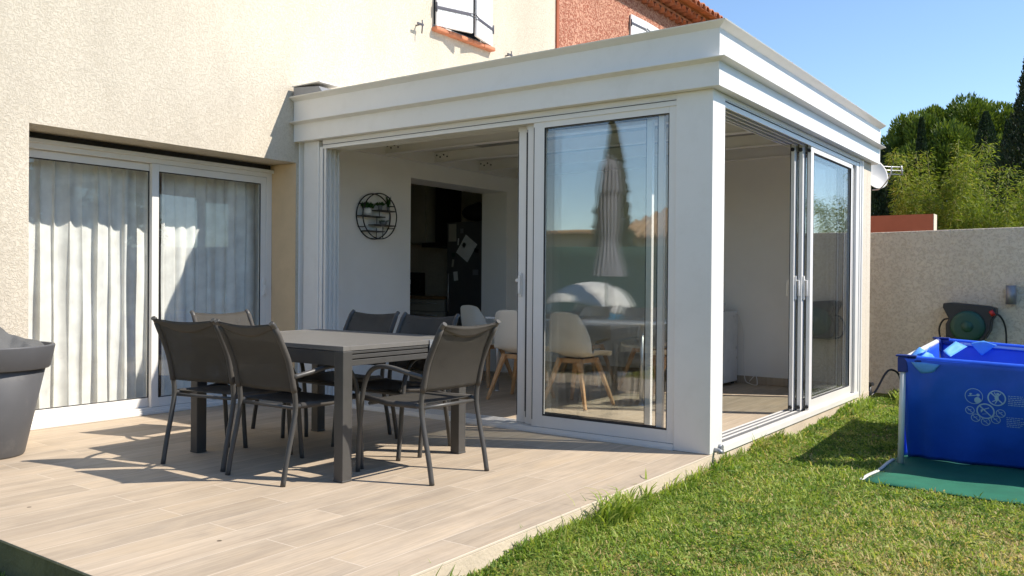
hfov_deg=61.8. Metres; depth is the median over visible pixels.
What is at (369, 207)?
potted grass
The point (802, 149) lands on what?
sliding door
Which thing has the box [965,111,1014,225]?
cypress
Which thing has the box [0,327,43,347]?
cover cloth
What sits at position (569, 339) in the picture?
shell chair
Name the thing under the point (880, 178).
satellite dish
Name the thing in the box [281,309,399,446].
garden armchair
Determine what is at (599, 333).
shell chair
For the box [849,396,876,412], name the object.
weed tuft
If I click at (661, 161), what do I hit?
sliding door
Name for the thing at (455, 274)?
paper note
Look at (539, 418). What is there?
sliding door
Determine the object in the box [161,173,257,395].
curtain
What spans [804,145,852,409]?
sliding door
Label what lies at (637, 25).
window
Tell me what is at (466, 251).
paper note
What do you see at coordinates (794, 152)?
sliding door
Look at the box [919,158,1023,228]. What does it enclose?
bamboo clump
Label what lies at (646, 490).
weed tuft
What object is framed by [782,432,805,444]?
weed tuft
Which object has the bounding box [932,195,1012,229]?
bamboo clump
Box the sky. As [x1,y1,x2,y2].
[699,0,1023,144]
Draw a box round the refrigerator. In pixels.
[447,221,481,325]
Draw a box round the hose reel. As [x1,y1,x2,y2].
[938,302,1006,342]
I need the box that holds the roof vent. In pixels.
[292,81,340,95]
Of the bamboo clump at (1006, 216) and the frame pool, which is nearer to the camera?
the frame pool
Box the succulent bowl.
[379,220,388,224]
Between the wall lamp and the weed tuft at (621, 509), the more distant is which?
the wall lamp
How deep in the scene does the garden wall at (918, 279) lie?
9.60 m
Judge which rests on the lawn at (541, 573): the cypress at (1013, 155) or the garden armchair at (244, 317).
the cypress at (1013, 155)
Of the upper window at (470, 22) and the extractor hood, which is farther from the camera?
the extractor hood
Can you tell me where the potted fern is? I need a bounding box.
[375,202,387,209]
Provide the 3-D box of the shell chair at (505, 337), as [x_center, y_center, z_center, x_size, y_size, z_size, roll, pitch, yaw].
[0.082,0.623,8.046,0.493,0.848,0.499,1,0,31]
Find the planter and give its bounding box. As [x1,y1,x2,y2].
[0,341,54,459]
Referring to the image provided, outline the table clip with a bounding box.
[423,339,433,352]
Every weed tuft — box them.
[519,535,552,551]
[586,485,651,530]
[634,469,659,499]
[664,472,687,491]
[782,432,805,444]
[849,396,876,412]
[889,389,898,403]
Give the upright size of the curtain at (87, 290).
2.120 m
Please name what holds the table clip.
attached to the extending table at (342, 356)
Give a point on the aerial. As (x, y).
(901, 170)
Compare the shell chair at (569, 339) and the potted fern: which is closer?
the shell chair at (569, 339)
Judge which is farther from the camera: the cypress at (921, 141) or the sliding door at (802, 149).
the cypress at (921, 141)
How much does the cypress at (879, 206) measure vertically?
5.793 m
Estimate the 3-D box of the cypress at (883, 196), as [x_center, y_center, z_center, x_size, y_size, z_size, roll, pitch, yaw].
[13.134,-1.951,29.936,3.099,6.188,3.022,1,1,36]
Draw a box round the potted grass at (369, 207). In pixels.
[360,201,375,214]
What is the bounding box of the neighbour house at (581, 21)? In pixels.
[555,0,846,98]
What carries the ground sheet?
on the lawn at (541, 573)
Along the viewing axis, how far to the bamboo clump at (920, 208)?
12.97 m
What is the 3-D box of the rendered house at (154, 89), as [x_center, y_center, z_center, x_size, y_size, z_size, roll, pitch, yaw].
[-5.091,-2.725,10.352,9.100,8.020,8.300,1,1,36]
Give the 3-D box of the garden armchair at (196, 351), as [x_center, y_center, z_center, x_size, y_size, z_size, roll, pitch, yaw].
[-1.762,0.608,5.210,0.553,0.886,0.666,1,0,25]
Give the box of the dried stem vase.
[385,196,390,210]
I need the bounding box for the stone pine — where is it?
[875,91,1023,212]
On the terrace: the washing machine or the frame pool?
the washing machine
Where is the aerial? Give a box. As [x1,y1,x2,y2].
[884,166,902,175]
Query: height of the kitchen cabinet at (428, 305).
0.820 m
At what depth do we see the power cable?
9.40 m
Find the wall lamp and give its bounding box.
[1006,285,1016,303]
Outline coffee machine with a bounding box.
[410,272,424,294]
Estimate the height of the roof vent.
0.093 m
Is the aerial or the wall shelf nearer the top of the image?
the aerial
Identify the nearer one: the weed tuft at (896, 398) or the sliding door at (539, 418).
the sliding door at (539, 418)
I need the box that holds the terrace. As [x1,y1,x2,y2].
[0,368,868,575]
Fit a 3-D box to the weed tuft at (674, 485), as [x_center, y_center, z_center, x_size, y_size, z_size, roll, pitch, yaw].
[0.935,1.144,4.956,0.156,0.097,0.278,1,1,36]
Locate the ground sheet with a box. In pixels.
[859,455,1023,504]
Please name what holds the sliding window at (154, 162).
in the rendered house at (154, 89)
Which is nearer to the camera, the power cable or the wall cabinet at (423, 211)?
the power cable
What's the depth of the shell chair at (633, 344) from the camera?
8.82 m
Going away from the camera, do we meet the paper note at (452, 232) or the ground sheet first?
the ground sheet
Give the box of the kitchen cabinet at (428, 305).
[410,295,446,316]
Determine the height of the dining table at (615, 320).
0.748 m
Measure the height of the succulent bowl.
0.056 m
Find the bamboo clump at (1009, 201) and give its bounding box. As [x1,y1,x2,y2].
[992,171,1023,226]
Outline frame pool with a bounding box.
[895,337,1023,469]
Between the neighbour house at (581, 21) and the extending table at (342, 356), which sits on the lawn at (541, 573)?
the neighbour house at (581, 21)
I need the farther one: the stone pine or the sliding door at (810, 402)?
the stone pine
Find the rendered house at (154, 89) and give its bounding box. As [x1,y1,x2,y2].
[0,0,555,429]
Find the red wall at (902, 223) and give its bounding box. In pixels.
[870,214,936,232]
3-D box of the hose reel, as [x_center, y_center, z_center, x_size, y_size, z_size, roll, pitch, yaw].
[4.963,0.686,9.236,0.666,1.055,0.289,1,1,36]
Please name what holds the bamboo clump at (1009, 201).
on the lawn at (541, 573)
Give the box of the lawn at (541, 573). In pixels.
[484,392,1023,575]
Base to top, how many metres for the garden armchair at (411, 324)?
0.886 m
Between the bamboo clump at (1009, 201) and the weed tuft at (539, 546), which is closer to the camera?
the weed tuft at (539, 546)
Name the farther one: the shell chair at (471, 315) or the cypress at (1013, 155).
the cypress at (1013, 155)
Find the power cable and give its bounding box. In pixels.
[737,313,757,385]
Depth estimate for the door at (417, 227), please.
11.74 m
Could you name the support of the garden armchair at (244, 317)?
on the terrace
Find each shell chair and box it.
[460,305,512,387]
[486,310,555,399]
[545,312,614,410]
[556,306,615,386]
[617,307,666,389]
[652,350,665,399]
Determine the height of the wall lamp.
0.200 m
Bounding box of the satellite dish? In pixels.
[871,163,892,190]
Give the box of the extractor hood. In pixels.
[422,187,460,247]
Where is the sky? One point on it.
(888, 58)
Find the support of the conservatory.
on the terrace
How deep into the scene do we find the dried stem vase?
8.62 m
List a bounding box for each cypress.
[871,144,908,215]
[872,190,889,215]
[909,116,932,214]
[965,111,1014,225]
[986,60,1023,224]
[994,119,1017,211]
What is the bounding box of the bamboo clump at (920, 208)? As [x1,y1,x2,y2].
[882,135,1000,229]
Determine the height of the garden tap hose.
0.331 m
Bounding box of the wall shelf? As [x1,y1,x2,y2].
[356,193,396,239]
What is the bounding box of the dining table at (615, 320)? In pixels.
[485,315,666,405]
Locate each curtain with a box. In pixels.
[28,158,146,408]
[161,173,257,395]
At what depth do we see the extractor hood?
11.58 m
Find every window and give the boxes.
[29,132,273,429]
[432,0,494,51]
[629,14,659,34]
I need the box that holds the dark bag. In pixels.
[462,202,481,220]
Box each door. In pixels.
[410,185,425,242]
[516,117,654,424]
[525,114,665,427]
[531,105,676,443]
[786,144,838,410]
[796,144,845,410]
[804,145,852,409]
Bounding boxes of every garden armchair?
[151,316,291,471]
[190,309,307,447]
[214,319,363,486]
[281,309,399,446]
[352,312,459,460]
[355,319,500,485]
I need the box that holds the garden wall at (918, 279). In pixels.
[869,227,1023,394]
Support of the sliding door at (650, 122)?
in the conservatory
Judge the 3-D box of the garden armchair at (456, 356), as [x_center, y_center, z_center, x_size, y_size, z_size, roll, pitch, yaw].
[-0.476,0.620,4.932,0.666,0.886,0.553,1,1,38]
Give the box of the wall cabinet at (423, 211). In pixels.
[410,185,435,244]
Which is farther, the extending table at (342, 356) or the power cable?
the power cable
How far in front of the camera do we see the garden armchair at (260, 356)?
4.71 m
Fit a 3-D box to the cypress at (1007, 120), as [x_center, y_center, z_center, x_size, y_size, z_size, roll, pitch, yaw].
[17.321,-2.367,29.897,1.327,7.085,1.315,1,0,21]
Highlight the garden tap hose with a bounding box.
[869,369,899,397]
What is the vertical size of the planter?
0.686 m
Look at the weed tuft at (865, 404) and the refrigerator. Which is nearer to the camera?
the weed tuft at (865, 404)
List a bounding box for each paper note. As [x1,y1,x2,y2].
[449,224,455,241]
[453,271,457,280]
[456,235,476,261]
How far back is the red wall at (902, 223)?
10.92 m
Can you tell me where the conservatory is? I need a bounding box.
[289,18,886,454]
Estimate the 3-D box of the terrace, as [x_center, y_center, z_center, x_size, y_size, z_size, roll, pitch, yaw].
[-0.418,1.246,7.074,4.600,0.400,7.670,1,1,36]
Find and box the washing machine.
[723,311,737,383]
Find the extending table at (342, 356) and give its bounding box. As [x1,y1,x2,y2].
[190,329,465,482]

